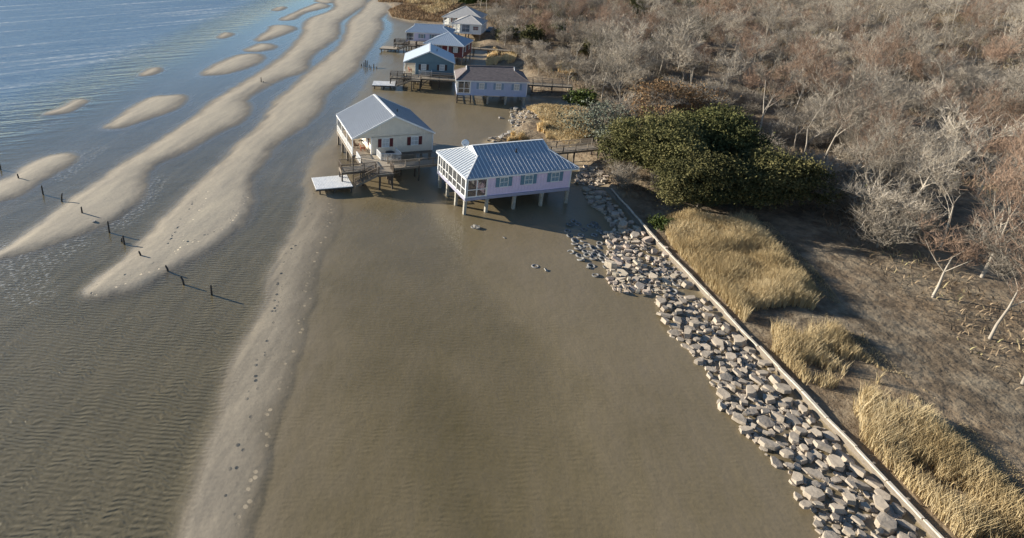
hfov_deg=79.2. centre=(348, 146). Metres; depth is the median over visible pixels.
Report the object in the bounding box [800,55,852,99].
bare tree
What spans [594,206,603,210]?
riprap rock
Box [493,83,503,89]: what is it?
window
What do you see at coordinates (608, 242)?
riprap rock
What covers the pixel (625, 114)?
bare shrub
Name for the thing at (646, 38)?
bare tree
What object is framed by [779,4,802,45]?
bare tree
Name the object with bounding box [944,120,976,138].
bare shrub
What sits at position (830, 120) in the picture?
bare shrub
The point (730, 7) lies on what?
bare tree
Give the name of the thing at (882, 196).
bare tree
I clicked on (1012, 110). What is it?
bare tree
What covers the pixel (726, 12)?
bare tree
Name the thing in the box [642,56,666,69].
bare shrub
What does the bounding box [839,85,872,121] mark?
bare tree
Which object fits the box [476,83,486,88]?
window
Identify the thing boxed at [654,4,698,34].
bare tree
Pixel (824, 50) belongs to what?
bare shrub
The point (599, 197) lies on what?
riprap rock
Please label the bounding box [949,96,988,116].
bare tree
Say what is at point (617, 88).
bare shrub
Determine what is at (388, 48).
dock
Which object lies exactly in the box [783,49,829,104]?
bare tree
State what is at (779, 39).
bare tree
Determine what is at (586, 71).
bare shrub
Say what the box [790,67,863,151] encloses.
bare tree
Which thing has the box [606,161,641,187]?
bare shrub
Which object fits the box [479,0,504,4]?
evergreen tree
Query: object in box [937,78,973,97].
bare shrub
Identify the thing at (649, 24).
bare tree
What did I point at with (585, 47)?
evergreen tree
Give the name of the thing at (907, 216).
bare shrub
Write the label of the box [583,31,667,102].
bare tree
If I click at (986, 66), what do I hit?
bare tree
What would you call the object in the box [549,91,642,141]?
grey green tree
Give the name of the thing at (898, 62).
bare shrub
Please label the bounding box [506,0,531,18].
bare tree
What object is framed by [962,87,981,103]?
bare shrub
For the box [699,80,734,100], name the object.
bare shrub
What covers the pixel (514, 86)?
window
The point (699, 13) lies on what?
bare tree
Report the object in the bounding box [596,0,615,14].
bare tree
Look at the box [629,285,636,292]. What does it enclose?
riprap rock
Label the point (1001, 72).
bare shrub
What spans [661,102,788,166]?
live oak
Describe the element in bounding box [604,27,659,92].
bare tree
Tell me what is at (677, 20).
bare tree
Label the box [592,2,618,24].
bare tree
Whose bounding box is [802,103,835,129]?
bare shrub
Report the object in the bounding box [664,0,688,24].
bare tree
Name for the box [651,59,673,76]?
bare shrub
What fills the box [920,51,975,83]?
bare tree
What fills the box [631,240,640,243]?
riprap rock
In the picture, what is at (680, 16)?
bare tree
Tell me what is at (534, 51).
bare shrub
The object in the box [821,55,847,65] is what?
bare shrub
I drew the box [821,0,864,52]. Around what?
bare tree
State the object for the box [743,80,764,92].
bare shrub
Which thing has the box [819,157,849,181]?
bare shrub
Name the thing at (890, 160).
bare tree
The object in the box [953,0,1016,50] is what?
bare tree
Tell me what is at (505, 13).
bare tree
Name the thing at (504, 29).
evergreen tree
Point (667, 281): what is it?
riprap rock
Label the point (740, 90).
bare shrub
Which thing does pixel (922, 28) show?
bare tree
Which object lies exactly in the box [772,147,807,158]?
bare shrub
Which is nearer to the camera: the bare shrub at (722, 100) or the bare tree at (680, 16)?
the bare shrub at (722, 100)
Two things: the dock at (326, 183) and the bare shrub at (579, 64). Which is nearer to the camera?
the dock at (326, 183)
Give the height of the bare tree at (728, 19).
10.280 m
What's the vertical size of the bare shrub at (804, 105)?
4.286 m
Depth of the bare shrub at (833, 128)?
87.51 m
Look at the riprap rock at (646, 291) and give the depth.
53.60 m
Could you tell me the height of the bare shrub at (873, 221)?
4.783 m
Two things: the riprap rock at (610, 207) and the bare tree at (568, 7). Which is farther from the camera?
the bare tree at (568, 7)
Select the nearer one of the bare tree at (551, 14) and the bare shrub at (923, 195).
the bare shrub at (923, 195)
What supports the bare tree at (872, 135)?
on the ground at (408, 356)
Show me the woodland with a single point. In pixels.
(907, 5)
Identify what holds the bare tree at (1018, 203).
on the ground at (408, 356)
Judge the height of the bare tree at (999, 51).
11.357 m
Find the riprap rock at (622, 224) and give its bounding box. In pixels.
[618,220,627,228]
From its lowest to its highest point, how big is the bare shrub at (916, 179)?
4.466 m
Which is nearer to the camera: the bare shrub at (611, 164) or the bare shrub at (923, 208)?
the bare shrub at (923, 208)
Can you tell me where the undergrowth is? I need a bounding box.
[468,0,1023,389]
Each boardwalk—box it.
[387,138,599,183]
[417,40,534,56]
[420,72,572,92]
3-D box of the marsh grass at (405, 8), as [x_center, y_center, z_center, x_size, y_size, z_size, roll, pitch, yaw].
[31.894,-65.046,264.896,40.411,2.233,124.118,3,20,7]
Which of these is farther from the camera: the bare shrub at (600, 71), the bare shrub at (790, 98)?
the bare shrub at (600, 71)
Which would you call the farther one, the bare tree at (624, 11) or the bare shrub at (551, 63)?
the bare tree at (624, 11)
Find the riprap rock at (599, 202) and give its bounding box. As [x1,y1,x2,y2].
[595,199,604,204]
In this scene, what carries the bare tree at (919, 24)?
on the ground at (408, 356)
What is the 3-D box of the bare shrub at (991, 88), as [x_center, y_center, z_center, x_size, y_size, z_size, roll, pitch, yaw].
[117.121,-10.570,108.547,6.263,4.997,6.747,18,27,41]
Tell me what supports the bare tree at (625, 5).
on the ground at (408, 356)
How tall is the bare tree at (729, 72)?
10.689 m
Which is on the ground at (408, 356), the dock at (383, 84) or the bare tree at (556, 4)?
the bare tree at (556, 4)
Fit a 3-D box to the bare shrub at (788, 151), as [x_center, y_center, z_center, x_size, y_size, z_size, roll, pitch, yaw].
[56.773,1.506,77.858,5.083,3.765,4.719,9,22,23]
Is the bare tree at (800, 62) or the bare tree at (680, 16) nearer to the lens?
the bare tree at (800, 62)
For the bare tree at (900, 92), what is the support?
on the ground at (408, 356)
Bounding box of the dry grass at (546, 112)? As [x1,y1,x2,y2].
[527,103,594,144]
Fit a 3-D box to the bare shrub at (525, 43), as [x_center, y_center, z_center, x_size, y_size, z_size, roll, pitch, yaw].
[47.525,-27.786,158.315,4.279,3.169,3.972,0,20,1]
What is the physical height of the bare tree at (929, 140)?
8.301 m
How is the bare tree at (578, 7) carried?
on the ground at (408, 356)
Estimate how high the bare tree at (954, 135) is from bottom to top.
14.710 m
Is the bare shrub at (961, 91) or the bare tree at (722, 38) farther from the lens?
the bare tree at (722, 38)
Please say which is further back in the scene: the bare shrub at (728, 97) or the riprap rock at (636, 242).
the bare shrub at (728, 97)
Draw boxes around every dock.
[311,175,352,193]
[372,81,395,89]
[379,46,398,51]
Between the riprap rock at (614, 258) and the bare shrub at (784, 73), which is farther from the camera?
the bare shrub at (784, 73)
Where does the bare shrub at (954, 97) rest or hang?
on the ground at (408, 356)
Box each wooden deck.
[338,148,401,189]
[390,70,431,90]
[394,38,424,51]
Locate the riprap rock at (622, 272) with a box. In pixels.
[617,268,628,277]
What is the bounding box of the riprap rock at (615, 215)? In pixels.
[611,211,619,218]
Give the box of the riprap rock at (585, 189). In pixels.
[582,186,590,191]
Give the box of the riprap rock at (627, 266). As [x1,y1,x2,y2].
[622,263,631,269]
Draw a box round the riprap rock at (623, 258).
[621,256,630,261]
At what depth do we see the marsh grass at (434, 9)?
244.29 m
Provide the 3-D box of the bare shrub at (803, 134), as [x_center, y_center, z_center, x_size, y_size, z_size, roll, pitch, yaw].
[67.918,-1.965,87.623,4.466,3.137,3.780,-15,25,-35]
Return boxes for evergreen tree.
[459,0,476,4]
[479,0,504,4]
[494,26,520,38]
[517,26,548,44]
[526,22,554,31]
[551,1,584,16]
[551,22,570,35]
[576,40,596,54]
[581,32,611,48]
[617,0,649,17]
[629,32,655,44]
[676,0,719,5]
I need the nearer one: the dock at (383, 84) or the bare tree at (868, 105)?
the bare tree at (868, 105)
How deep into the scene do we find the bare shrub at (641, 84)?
115.61 m
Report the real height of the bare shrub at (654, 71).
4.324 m
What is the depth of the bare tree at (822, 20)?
165.61 m
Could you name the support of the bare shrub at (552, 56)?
on the ground at (408, 356)
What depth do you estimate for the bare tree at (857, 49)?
124.56 m
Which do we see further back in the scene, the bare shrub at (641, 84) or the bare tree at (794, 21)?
the bare tree at (794, 21)
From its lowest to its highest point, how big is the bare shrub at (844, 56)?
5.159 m
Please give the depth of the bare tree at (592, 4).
209.48 m
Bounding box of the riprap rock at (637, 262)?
[633,259,640,266]
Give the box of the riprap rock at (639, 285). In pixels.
[634,282,644,290]
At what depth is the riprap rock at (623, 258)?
59.02 m
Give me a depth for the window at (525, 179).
69.27 m
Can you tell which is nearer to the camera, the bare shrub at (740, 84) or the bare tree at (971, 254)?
the bare tree at (971, 254)
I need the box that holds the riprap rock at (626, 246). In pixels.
[623,243,630,248]
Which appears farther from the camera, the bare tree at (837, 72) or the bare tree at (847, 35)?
the bare tree at (847, 35)
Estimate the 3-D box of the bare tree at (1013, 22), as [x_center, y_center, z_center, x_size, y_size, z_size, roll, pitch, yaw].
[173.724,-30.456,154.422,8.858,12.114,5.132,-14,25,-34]
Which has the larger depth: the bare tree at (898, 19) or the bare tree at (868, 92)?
the bare tree at (898, 19)
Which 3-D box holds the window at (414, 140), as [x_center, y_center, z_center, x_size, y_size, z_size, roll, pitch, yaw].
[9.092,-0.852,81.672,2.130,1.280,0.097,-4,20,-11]
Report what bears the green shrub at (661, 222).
on the ground at (408, 356)
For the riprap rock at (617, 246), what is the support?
on the riprap
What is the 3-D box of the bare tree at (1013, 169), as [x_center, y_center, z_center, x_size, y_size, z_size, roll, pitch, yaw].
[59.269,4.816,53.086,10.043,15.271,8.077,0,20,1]
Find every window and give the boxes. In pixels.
[378,138,392,147]
[407,136,421,144]
[418,64,428,69]
[437,65,446,70]
[451,47,459,52]
[462,24,469,31]
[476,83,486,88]
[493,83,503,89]
[495,177,512,187]
[511,84,521,90]
[520,174,536,184]
[547,171,563,181]
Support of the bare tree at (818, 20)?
on the ground at (408, 356)
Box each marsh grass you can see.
[378,0,463,21]
[406,0,459,14]
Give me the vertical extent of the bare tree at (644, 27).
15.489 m
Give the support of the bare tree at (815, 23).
on the ground at (408, 356)
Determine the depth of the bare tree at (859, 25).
160.79 m
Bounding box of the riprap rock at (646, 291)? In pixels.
[642,289,651,294]
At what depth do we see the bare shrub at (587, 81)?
113.55 m
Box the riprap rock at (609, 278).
[605,276,613,280]
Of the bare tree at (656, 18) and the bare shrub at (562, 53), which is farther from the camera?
the bare tree at (656, 18)
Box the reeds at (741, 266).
[663,204,1023,537]
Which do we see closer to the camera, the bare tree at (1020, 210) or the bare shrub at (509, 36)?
the bare tree at (1020, 210)
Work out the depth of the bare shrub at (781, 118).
94.09 m
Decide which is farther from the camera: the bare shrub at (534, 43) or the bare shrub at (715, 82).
the bare shrub at (534, 43)
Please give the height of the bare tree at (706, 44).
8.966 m
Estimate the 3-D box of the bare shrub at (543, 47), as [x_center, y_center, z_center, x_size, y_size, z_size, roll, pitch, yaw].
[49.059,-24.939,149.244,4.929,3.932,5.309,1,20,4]
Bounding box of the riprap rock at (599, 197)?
[595,195,601,199]
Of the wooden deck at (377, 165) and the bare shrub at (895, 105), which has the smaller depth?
the wooden deck at (377, 165)
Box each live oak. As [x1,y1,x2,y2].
[594,106,719,182]
[643,146,789,211]
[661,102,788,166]
[729,145,865,210]
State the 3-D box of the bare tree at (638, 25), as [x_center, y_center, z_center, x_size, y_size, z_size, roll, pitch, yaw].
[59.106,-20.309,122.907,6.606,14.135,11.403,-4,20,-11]
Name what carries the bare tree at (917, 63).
on the ground at (408, 356)
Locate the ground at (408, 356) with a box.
[0,0,1023,537]
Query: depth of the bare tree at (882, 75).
109.16 m
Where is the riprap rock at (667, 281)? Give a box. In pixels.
[662,277,671,284]
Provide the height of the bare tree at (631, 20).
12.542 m
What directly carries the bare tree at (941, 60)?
on the ground at (408, 356)
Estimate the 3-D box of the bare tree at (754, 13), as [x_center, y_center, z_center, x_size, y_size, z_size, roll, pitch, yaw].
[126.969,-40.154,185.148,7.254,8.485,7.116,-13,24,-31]
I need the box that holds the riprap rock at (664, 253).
[662,251,667,256]
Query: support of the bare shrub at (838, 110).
on the ground at (408, 356)
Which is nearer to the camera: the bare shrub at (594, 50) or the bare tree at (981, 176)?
the bare tree at (981, 176)
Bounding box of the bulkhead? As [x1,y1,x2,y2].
[611,188,943,537]
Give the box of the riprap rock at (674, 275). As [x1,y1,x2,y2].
[670,273,678,277]
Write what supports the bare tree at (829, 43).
on the ground at (408, 356)
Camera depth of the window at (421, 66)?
125.55 m
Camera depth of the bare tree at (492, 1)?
211.52 m
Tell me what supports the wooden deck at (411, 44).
on the ground at (408, 356)
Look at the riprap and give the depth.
39.68 m
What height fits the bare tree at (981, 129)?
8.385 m
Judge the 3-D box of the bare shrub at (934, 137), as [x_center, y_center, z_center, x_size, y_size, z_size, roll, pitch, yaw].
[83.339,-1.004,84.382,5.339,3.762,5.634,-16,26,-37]
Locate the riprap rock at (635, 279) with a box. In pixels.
[632,276,639,283]
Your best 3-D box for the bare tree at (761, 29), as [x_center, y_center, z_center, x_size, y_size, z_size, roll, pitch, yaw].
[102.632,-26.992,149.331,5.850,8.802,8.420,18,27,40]
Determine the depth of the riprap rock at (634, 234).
63.23 m
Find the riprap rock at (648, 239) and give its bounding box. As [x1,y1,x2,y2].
[642,236,653,241]
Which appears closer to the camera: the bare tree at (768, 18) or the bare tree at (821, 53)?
the bare tree at (821, 53)
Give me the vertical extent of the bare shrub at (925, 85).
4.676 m
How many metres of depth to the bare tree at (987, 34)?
149.28 m
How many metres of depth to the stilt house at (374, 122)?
81.92 m
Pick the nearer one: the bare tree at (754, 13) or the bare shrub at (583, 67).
the bare shrub at (583, 67)
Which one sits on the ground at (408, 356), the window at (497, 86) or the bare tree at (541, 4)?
the bare tree at (541, 4)
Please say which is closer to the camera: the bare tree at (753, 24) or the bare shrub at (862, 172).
the bare shrub at (862, 172)
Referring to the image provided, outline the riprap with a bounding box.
[510,106,922,537]
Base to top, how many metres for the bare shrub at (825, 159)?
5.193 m
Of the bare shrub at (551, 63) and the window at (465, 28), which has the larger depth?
the window at (465, 28)
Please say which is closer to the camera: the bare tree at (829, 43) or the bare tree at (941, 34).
the bare tree at (829, 43)
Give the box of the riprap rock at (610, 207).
[606,205,613,211]
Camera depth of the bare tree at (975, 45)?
122.97 m
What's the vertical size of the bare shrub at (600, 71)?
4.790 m
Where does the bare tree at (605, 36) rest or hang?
on the ground at (408, 356)
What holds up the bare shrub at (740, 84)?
on the ground at (408, 356)
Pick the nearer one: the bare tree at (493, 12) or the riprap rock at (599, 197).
the riprap rock at (599, 197)
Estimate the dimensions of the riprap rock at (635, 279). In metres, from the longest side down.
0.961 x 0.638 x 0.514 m
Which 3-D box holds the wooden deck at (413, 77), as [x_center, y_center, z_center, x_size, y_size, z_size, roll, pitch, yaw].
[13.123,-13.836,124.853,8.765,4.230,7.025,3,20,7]
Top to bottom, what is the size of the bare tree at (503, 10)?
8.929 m
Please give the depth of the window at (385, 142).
80.87 m
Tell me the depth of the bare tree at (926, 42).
129.08 m
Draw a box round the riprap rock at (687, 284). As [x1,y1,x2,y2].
[681,280,693,288]
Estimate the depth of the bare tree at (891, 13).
162.37 m
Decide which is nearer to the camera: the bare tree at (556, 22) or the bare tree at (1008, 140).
the bare tree at (1008, 140)
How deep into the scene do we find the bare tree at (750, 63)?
113.31 m
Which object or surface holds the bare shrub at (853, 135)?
on the ground at (408, 356)
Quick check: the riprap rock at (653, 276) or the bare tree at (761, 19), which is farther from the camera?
the bare tree at (761, 19)
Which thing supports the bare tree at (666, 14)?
on the ground at (408, 356)
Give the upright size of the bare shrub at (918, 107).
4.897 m
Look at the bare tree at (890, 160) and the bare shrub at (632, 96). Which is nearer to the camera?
the bare tree at (890, 160)
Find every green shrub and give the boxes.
[561,86,602,106]
[646,213,676,231]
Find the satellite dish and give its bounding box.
[462,139,468,146]
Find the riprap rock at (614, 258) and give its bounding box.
[611,256,622,262]
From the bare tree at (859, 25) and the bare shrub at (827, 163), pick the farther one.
the bare tree at (859, 25)
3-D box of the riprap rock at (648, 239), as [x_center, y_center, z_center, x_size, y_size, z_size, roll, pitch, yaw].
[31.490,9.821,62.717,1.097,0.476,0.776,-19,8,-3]
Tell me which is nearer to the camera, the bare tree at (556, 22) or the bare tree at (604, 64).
the bare tree at (604, 64)
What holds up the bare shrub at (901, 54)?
on the ground at (408, 356)
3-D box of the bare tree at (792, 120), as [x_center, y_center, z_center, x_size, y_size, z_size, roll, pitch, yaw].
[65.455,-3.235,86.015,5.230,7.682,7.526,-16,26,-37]
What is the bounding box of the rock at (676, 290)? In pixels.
[669,288,677,294]
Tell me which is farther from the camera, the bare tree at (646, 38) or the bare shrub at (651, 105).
the bare tree at (646, 38)
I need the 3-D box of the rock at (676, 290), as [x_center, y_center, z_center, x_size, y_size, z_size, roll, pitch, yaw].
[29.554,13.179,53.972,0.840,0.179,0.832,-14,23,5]
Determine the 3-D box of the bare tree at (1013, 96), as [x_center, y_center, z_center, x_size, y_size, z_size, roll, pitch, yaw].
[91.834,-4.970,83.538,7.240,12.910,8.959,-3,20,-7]
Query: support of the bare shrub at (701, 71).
on the ground at (408, 356)
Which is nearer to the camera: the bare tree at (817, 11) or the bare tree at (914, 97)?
the bare tree at (914, 97)
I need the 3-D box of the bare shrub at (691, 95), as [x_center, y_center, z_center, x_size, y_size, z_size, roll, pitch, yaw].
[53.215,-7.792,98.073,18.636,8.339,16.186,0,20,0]
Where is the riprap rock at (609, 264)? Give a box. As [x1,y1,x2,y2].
[604,259,616,268]
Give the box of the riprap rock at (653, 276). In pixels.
[649,272,658,280]
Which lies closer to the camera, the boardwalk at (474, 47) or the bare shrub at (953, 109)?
the bare shrub at (953, 109)
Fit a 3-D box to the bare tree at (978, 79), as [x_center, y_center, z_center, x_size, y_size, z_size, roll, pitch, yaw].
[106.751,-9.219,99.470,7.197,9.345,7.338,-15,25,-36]
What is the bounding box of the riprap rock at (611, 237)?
[607,234,615,239]
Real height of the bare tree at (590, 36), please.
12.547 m
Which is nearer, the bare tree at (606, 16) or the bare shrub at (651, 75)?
the bare shrub at (651, 75)
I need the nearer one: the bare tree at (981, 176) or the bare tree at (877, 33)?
the bare tree at (981, 176)
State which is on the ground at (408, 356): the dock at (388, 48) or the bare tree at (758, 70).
the bare tree at (758, 70)
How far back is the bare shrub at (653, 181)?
71.10 m
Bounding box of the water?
[0,0,388,135]
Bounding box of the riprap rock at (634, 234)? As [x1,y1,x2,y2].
[630,231,639,238]
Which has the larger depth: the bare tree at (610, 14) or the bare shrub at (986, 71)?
the bare tree at (610, 14)
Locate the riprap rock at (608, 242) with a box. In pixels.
[605,239,613,246]
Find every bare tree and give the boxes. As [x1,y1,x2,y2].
[485,3,503,28]
[487,0,500,7]
[493,2,512,27]
[494,11,529,42]
[497,0,524,23]
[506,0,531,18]
[515,5,536,27]
[531,49,556,74]
[533,6,556,29]
[534,0,550,21]
[541,5,561,25]
[542,21,556,39]
[545,0,571,18]
[546,0,583,42]
[548,16,571,28]
[556,52,595,89]
[557,0,588,20]
[563,13,597,63]
[563,18,588,52]
[566,0,591,23]
[574,0,591,16]
[576,13,630,76]
[580,17,605,55]
[581,23,599,58]
[583,7,612,25]
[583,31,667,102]
[584,0,599,18]
[584,5,624,54]
[590,0,609,9]
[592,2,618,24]
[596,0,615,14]
[597,17,644,73]
[599,22,647,99]
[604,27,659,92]
[609,6,636,32]
[611,0,628,14]
[611,14,638,44]
[612,0,632,12]
[612,6,648,31]
[614,14,661,81]
[625,22,655,57]
[626,10,643,24]
[631,48,662,68]
[636,0,652,11]
[638,14,706,80]
[638,17,671,42]
[639,6,667,35]
[639,15,661,32]
[639,26,674,76]
[640,20,677,54]
[645,9,666,38]
[650,0,673,22]
[654,1,678,34]
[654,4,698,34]
[654,13,707,85]
[661,0,671,22]
[661,13,712,69]
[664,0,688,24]
[666,16,711,39]
[667,8,700,25]
[668,11,693,34]
[673,6,710,18]
[673,42,703,80]
[677,0,702,13]
[679,15,724,44]
[683,37,714,79]
[686,6,733,53]
[687,5,707,18]
[693,0,716,20]
[694,47,753,98]
[696,38,717,74]
[699,0,747,31]
[702,16,730,51]
[707,32,741,63]
[712,9,738,43]
[714,51,746,95]
[716,6,743,31]
[717,0,749,30]
[719,6,758,51]
[720,0,741,26]
[722,0,767,49]
[726,36,768,87]
[730,26,769,47]
[731,28,777,67]
[734,5,760,39]
[736,42,798,135]
[742,60,773,105]
[743,16,774,32]
[745,7,763,23]
[745,22,767,38]
[745,31,777,76]
[750,4,777,34]
[750,60,806,122]
[751,0,787,31]
[756,0,796,34]
[758,37,802,68]
[764,0,790,37]
[770,27,797,57]
[773,100,832,146]
[776,0,808,31]
[776,38,845,117]
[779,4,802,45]
[780,13,820,44]
[781,2,824,39]
[783,31,819,55]
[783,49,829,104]
[789,40,821,74]
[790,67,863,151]
[792,35,836,87]
[797,83,841,136]
[799,12,830,44]
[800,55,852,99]
[804,10,838,44]
[806,1,829,17]
[808,61,878,112]
[809,4,848,43]
[809,9,831,31]
[809,54,909,157]
[810,24,850,61]
[816,2,838,36]
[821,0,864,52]
[825,31,869,54]
[827,20,866,58]
[829,94,931,182]
[831,65,851,102]
[832,0,882,45]
[833,114,874,148]
[836,15,868,33]
[837,110,941,223]
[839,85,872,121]
[840,0,873,37]
[841,63,889,125]
[841,171,929,247]
[843,81,886,147]
[845,5,890,41]
[846,35,884,65]
[846,59,910,96]
[847,27,894,83]
[856,121,916,166]
[857,0,874,36]
[857,34,912,92]
[862,62,899,85]
[862,93,932,157]
[863,9,906,41]
[864,68,923,134]
[869,25,901,45]
[875,7,911,27]
[875,8,934,65]
[875,14,910,42]
[877,14,914,46]
[877,25,921,62]
[885,77,931,114]
[894,116,960,166]
[896,45,931,84]
[897,24,942,56]
[898,94,1023,204]
[901,23,936,50]
[903,52,964,84]
[903,128,975,194]
[904,140,989,248]
[906,24,943,62]
[906,203,1019,297]
[907,15,934,35]
[907,76,966,128]
[912,25,973,115]
[915,78,965,129]
[918,26,955,41]
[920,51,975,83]
[922,15,944,41]
[934,44,965,73]
[935,19,985,59]
[936,42,968,60]
[937,123,995,182]
[942,77,1023,153]
[947,62,972,78]
[948,143,1023,249]
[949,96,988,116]
[952,55,1002,91]
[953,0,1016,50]
[954,24,995,63]
[956,194,1023,339]
[957,67,1017,114]
[959,118,1023,277]
[961,15,1010,58]
[961,112,1023,198]
[962,19,1000,52]
[968,31,1019,64]
[969,68,1023,147]
[971,64,1023,137]
[974,136,1023,226]
[975,34,1023,75]
[976,35,1006,57]
[976,68,1023,128]
[987,214,1023,384]
[988,88,1023,137]
[994,114,1023,145]
[994,116,1023,175]
[995,17,1023,79]
[997,51,1023,93]
[998,195,1023,233]
[1007,10,1023,51]
[1010,175,1023,212]
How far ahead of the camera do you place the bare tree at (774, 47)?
131.43 m
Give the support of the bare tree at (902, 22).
on the ground at (408, 356)
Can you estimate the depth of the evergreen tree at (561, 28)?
176.52 m
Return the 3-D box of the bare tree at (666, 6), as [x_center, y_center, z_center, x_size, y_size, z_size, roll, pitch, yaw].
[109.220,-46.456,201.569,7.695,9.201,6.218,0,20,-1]
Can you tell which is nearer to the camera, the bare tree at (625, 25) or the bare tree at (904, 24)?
the bare tree at (904, 24)
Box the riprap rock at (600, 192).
[595,190,605,195]
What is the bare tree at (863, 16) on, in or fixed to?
on the ground at (408, 356)
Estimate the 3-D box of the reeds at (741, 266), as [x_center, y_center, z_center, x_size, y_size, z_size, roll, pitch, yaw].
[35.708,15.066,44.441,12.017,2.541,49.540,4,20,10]
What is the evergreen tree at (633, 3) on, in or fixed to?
on the ground at (408, 356)
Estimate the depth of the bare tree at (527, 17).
176.12 m
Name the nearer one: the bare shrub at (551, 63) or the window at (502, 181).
the window at (502, 181)
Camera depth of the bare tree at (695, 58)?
115.84 m
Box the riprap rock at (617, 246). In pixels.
[613,244,622,248]
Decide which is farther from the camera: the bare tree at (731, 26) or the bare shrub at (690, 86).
the bare tree at (731, 26)
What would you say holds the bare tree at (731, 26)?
on the ground at (408, 356)
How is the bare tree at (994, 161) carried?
on the ground at (408, 356)
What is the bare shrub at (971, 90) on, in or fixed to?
on the ground at (408, 356)
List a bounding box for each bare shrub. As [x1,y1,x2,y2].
[489,26,497,36]
[497,30,515,43]
[510,44,525,55]
[519,38,531,47]
[519,47,547,65]
[524,46,546,62]
[531,40,541,48]
[533,55,557,72]
[537,41,551,52]
[543,51,560,62]
[554,29,569,41]
[554,48,573,54]
[555,47,572,61]
[566,42,583,53]
[572,65,595,74]
[573,60,587,71]
[574,72,610,93]
[576,66,594,79]
[587,43,601,54]
[587,55,610,72]
[589,74,617,93]
[599,151,629,170]
[604,81,623,94]
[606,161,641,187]
[614,104,643,116]
[615,91,649,106]
[619,68,650,89]
[628,68,652,88]
[638,110,666,122]
[639,63,657,76]
[639,68,663,84]
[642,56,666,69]
[643,171,665,193]
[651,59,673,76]
[661,74,683,88]
[680,80,703,92]
[688,61,711,77]
[696,76,724,92]
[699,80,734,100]
[705,93,741,109]
[713,95,739,107]
[723,76,750,92]
[728,88,750,104]
[729,82,755,96]
[732,62,759,78]
[739,112,756,123]
[740,90,767,106]
[742,45,761,61]
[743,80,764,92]
[743,100,765,115]
[750,68,774,83]
[754,132,792,152]
[760,49,781,63]
[765,118,801,139]
[769,107,806,130]
[770,61,792,74]
[771,146,800,156]
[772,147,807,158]
[778,85,800,103]
[786,86,815,104]
[790,144,844,168]
[795,93,844,110]
[797,97,830,116]
[797,126,820,141]
[799,148,841,182]
[800,149,854,187]
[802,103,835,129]
[804,125,837,145]
[812,171,872,211]
[814,45,834,57]
[817,113,848,127]
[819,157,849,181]
[820,120,865,142]
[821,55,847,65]
[823,50,852,64]
[823,125,853,144]
[824,45,848,55]
[826,142,859,162]
[826,175,892,213]
[827,104,867,118]
[828,156,897,188]
[840,160,877,184]
[841,125,868,145]
[843,133,878,154]
[847,200,928,247]
[860,152,928,179]
[869,171,921,203]
[880,95,915,114]
[881,202,946,238]
[882,65,908,76]
[882,199,916,223]
[883,73,902,86]
[885,56,908,70]
[885,165,935,191]
[887,195,952,231]
[888,47,912,62]
[889,84,918,107]
[895,172,938,200]
[900,137,948,165]
[904,87,937,112]
[909,69,941,84]
[912,80,954,104]
[916,60,937,75]
[918,128,951,148]
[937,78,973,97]
[940,98,978,118]
[941,91,970,106]
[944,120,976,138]
[947,80,978,92]
[950,79,980,90]
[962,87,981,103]
[964,65,1004,78]
[971,79,1006,99]
[986,67,1009,76]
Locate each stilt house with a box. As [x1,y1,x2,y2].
[336,94,435,165]
[403,43,454,84]
[405,23,455,46]
[423,32,473,64]
[436,139,579,214]
[442,6,487,40]
[454,65,529,105]
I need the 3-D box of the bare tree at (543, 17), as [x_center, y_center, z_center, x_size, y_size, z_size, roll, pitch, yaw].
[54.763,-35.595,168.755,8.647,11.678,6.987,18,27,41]
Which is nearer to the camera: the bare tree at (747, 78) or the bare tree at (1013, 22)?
the bare tree at (747, 78)
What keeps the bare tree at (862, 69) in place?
on the ground at (408, 356)
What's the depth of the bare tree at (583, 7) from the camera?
187.72 m
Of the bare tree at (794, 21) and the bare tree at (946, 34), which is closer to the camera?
the bare tree at (946, 34)
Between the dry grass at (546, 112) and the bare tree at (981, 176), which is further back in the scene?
the dry grass at (546, 112)
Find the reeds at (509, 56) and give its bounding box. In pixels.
[486,46,576,141]
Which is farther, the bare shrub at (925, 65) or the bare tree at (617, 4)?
the bare tree at (617, 4)
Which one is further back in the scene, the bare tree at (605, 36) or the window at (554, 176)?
the bare tree at (605, 36)
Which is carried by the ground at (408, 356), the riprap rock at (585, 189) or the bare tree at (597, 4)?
the bare tree at (597, 4)
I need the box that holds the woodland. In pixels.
[480,0,1023,45]
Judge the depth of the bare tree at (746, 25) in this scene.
169.03 m
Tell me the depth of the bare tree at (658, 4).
183.38 m
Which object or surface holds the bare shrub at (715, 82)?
on the ground at (408, 356)
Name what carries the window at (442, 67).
in the stilt house at (432, 57)
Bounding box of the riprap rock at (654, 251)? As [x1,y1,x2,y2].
[651,248,657,254]
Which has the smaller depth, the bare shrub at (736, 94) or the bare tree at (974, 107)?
the bare tree at (974, 107)
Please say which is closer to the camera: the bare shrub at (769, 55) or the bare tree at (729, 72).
the bare tree at (729, 72)
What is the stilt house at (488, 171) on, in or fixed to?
on the ground at (408, 356)
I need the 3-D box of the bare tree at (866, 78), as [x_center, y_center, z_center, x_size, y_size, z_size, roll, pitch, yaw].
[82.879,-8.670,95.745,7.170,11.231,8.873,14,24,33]
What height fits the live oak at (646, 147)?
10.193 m
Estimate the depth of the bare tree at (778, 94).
96.04 m
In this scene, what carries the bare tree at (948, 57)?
on the ground at (408, 356)
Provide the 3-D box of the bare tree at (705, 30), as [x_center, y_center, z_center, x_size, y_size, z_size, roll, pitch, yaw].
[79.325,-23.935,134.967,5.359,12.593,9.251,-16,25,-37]
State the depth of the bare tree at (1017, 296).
41.66 m

